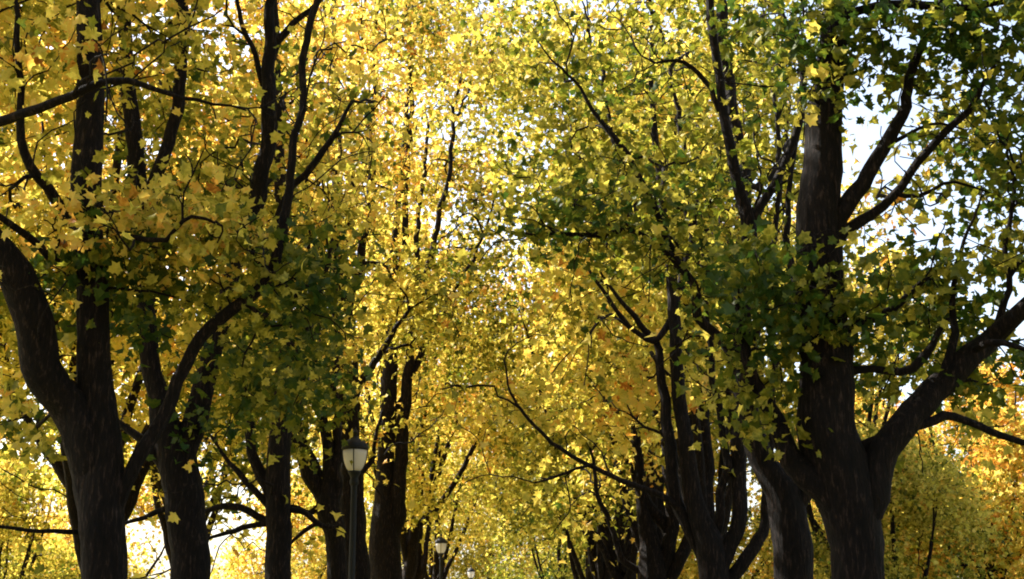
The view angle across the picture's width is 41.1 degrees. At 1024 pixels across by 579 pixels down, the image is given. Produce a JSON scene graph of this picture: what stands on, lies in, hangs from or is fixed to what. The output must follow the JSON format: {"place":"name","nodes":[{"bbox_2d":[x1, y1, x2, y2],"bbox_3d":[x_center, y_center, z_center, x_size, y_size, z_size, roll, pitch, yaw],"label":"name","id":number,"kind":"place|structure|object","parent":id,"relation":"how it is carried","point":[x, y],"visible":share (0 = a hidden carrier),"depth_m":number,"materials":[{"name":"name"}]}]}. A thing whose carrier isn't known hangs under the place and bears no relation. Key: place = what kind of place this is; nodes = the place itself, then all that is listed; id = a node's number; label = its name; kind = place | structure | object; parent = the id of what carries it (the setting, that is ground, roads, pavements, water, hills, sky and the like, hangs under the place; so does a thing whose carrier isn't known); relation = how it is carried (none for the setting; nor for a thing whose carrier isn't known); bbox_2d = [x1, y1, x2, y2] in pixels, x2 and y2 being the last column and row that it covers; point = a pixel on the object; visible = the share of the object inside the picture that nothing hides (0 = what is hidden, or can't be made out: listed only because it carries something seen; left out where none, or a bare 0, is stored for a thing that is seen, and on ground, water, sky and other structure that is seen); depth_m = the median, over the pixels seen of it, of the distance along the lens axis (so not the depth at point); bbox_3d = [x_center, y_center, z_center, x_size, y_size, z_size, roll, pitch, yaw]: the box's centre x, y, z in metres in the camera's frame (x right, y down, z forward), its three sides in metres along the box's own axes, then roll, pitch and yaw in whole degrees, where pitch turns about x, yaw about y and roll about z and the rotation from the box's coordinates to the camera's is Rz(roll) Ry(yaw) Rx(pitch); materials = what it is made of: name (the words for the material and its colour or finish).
{"place":"outdoors","nodes":[
{"label":"outdoors","id":0,"kind":"place"},
{"bbox_2d":[0,0,1023,578],"label":"sky","id":1,"kind":"structure","parent":0,"point":[863,138],"materials":[{"name":"white"}]},
{"label":"ground","id":2,"kind":"structure","parent":0,"visible":0},
{"bbox_2d":[0,441,69,575],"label":"maple tree","id":3,"kind":"object","parent":2,"relation":"on","point":[40,515],"visible":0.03,"depth_m":59.18,"materials":[{"name":"yellow plant"}]},
{"bbox_2d":[0,457,80,578],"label":"maple tree","id":4,"kind":"object","parent":2,"relation":"on","point":[9,503],"visible":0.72,"depth_m":40.98,"materials":[{"name":"yellow plant"}]},
{"bbox_2d":[0,0,118,216],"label":"maple tree","id":5,"kind":"object","parent":2,"relation":"on","point":[32,17],"visible":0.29,"depth_m":17.64,"materials":[{"name":"yellow plant"}]},
{"bbox_2d":[0,0,155,398],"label":"maple tree","id":6,"kind":"object","parent":2,"relation":"on","point":[9,337],"visible":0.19,"depth_m":21.78,"materials":[{"name":"yellow plant"}]},
{"bbox_2d":[0,65,198,510],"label":"maple tree","id":7,"kind":"object","parent":2,"relation":"on","point":[36,475],"visible":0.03,"depth_m":33.04,"materials":[{"name":"yellow plant"}]},
{"bbox_2d":[6,473,212,578],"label":"maple tree","id":8,"kind":"object","parent":2,"relation":"on","point":[141,509],"visible":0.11,"depth_m":52.60,"materials":[{"name":"yellow plant"}]},
{"bbox_2d":[0,0,380,578],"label":"maple tree","id":9,"kind":"object","parent":2,"relation":"on","point":[82,416],"visible":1,"depth_m":11.58,"materials":[{"name":"yellow plant"}]},
{"bbox_2d":[0,0,389,572],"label":"maple tree","id":10,"kind":"object","parent":2,"relation":"on","point":[129,404],"visible":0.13,"depth_m":24.99,"materials":[{"name":"yellow plant"}]},
{"bbox_2d":[17,137,378,567],"bbox_3d":[-9.231,3.027,39.410,10.108,16.367,10.308,-11,-18,39],"label":"maple tree","id":11,"kind":"object","parent":2,"relation":"on","point":[155,483],"visible":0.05,"depth_m":38.13,"materials":[{"name":"yellow plant"}]},
{"bbox_2d":[3,0,419,578],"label":"maple tree","id":12,"kind":"object","parent":2,"relation":"on","point":[174,450],"visible":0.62,"depth_m":15.55,"materials":[{"name":"yellow plant"}]},
{"bbox_2d":[210,472,326,578],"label":"maple tree","id":13,"kind":"object","parent":2,"relation":"on","point":[240,561],"visible":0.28,"depth_m":63.05,"materials":[{"name":"yellow plant"}]},
{"bbox_2d":[127,0,425,578],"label":"maple tree","id":14,"kind":"object","parent":2,"relation":"on","point":[273,481],"visible":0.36,"depth_m":22.04,"materials":[{"name":"yellow plant"}]},
{"bbox_2d":[198,0,444,578],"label":"maple tree","id":15,"kind":"object","parent":2,"relation":"on","point":[325,486],"visible":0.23,"depth_m":27.17,"materials":[{"name":"yellow plant"}]},
{"bbox_2d":[259,403,402,578],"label":"maple tree","id":16,"kind":"object","parent":2,"relation":"on","point":[298,563],"visible":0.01,"depth_m":92.06,"materials":[{"name":"yellow plant"}]},
{"bbox_2d":[342,427,368,578],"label":"lamp post","id":17,"kind":"object","parent":2,"relation":"on","point":[355,449],"visible":0.98,"depth_m":22.81,"materials":[{"name":"black metal"}]},
{"bbox_2d":[280,0,520,578],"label":"maple tree","id":18,"kind":"object","parent":2,"relation":"on","point":[401,289],"visible":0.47,"depth_m":31.39,"materials":[{"name":"yellow plant"}]},
{"bbox_2d":[325,449,502,578],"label":"maple tree","id":19,"kind":"object","parent":2,"relation":"on","point":[471,560],"visible":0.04,"depth_m":85.46,"materials":[{"name":"yellow plant"}]},
{"bbox_2d":[320,311,532,578],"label":"maple tree","id":20,"kind":"object","parent":2,"relation":"on","point":[458,505],"visible":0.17,"depth_m":59.71,"materials":[{"name":"yellow plant"}]},
{"bbox_2d":[290,150,565,578],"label":"maple tree","id":21,"kind":"object","parent":2,"relation":"on","point":[421,514],"visible":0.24,"depth_m":44.05,"materials":[{"name":"yellow plant"}]},
{"bbox_2d":[356,261,508,578],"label":"maple tree","id":22,"kind":"object","parent":2,"relation":"on","point":[421,569],"visible":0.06,"depth_m":52.69,"materials":[{"name":"yellow plant"}]},
{"bbox_2d":[435,533,446,578],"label":"lamp post","id":23,"kind":"object","parent":2,"relation":"on","point":[441,544],"visible":1,"depth_m":50.04,"materials":[{"name":"black metal"}]},
{"bbox_2d":[341,0,569,578],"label":"maple tree","id":24,"kind":"object","parent":2,"relation":"on","point":[388,517],"visible":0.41,"depth_m":38.23,"materials":[{"name":"yellow plant"}]},
{"bbox_2d":[467,566,474,578],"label":"lamp post","id":25,"kind":"object","parent":2,"relation":"on","point":[471,572],"visible":1,"depth_m":78.24,"materials":[{"name":"white glass"}]},
{"bbox_2d":[425,412,561,578],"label":"maple tree","id":26,"kind":"object","parent":2,"relation":"on","point":[484,547],"visible":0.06,"depth_m":91.26,"materials":[{"name":"yellow plant"}]},
{"bbox_2d":[481,410,583,578],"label":"maple tree","id":27,"kind":"object","parent":2,"relation":"on","point":[531,568],"depth_m":85.49,"materials":[{"name":"yellow plant"}]},
{"bbox_2d":[476,493,637,578],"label":"maple tree","id":28,"kind":"object","parent":2,"relation":"on","point":[558,572],"visible":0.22,"depth_m":69.88,"materials":[{"name":"yellow plant"}]},
{"bbox_2d":[482,229,645,578],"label":"maple tree","id":29,"kind":"object","parent":2,"relation":"on","point":[602,569],"visible":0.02,"depth_m":43.69,"materials":[{"name":"yellow plant"}]},
{"bbox_2d":[501,292,633,578],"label":"maple tree","id":30,"kind":"object","parent":2,"relation":"on","point":[593,566],"visible":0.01,"depth_m":49.10,"materials":[{"name":"yellow plant"}]},
{"bbox_2d":[463,290,679,578],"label":"maple tree","id":31,"kind":"object","parent":2,"relation":"on","point":[573,556],"visible":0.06,"depth_m":59.79,"materials":[{"name":"yellow plant"}]},
{"bbox_2d":[449,0,776,578],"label":"maple tree","id":32,"kind":"object","parent":2,"relation":"on","point":[666,560],"visible":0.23,"depth_m":31.12,"materials":[{"name":"yellow plant"}]},
{"bbox_2d":[448,125,796,578],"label":"maple tree","id":33,"kind":"object","parent":2,"relation":"on","point":[629,549],"visible":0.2,"depth_m":38.10,"materials":[{"name":"yellow plant"}]},
{"bbox_2d":[499,164,780,550],"bbox_3d":[3.318,2.760,33.712,7.522,14.113,6.968,6,-15,-22],"label":"maple tree","id":34,"kind":"object","parent":2,"relation":"on","point":[658,503],"visible":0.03,"depth_m":33.10,"materials":[{"name":"yellow plant"}]},
{"bbox_2d":[413,0,873,578],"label":"maple tree","id":35,"kind":"object","parent":2,"relation":"on","point":[713,550],"visible":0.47,"depth_m":20.96,"materials":[{"name":"yellow plant"}]},
{"bbox_2d":[455,0,879,578],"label":"maple tree","id":36,"kind":"object","parent":2,"relation":"on","point":[788,499],"visible":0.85,"depth_m":14.85,"materials":[{"name":"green plant"}]},
{"bbox_2d":[525,8,880,558],"bbox_3d":[4.025,1.135,28.038,7.601,14.594,7.041,-5,-15,21],"label":"maple tree","id":37,"kind":"object","parent":2,"relation":"on","point":[705,462],"visible":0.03,"depth_m":27.69,"materials":[{"name":"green plant"}]},
{"bbox_2d":[587,429,822,578],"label":"maple tree","id":38,"kind":"object","parent":2,"relation":"on","point":[764,564],"visible":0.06,"depth_m":46.79,"materials":[{"name":"yellow plant"}]},
{"bbox_2d":[664,0,1023,578],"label":"maple tree","id":39,"kind":"object","parent":2,"relation":"on","point":[837,469],"visible":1,"depth_m":11.75,"materials":[{"name":"green plant"}]},
{"bbox_2d":[713,159,999,578],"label":"maple tree","id":40,"kind":"object","parent":2,"relation":"on","point":[869,418],"visible":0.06,"depth_m":39.07,"materials":[{"name":"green plant"}]},
{"bbox_2d":[757,377,971,578],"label":"maple tree","id":41,"kind":"object","parent":2,"relation":"on","point":[939,431],"depth_m":64.38,"materials":[{"name":"yellow plant"}]},
{"bbox_2d":[743,378,997,578],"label":"maple tree","id":42,"kind":"object","parent":2,"relation":"on","point":[914,554],"visible":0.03,"depth_m":54.20,"materials":[{"name":"yellow plant"}]},
{"bbox_2d":[807,422,1023,578],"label":"maple tree","id":43,"kind":"object","parent":2,"relation":"on","point":[907,481],"visible":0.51,"depth_m":30.00,"materials":[{"name":"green plant"}]},
{"bbox_2d":[878,318,1023,578],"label":"maple tree","id":44,"kind":"object","parent":2,"relation":"on","point":[1009,490],"visible":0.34,"depth_m":53.16,"materials":[{"name":"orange plant"}]},
{"bbox_2d":[950,368,1023,578],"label":"maple tree","id":45,"kind":"object","parent":2,"relation":"on","point":[1004,480],"visible":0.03,"depth_m":68.56,"materials":[{"name":"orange plant"}]}
]}

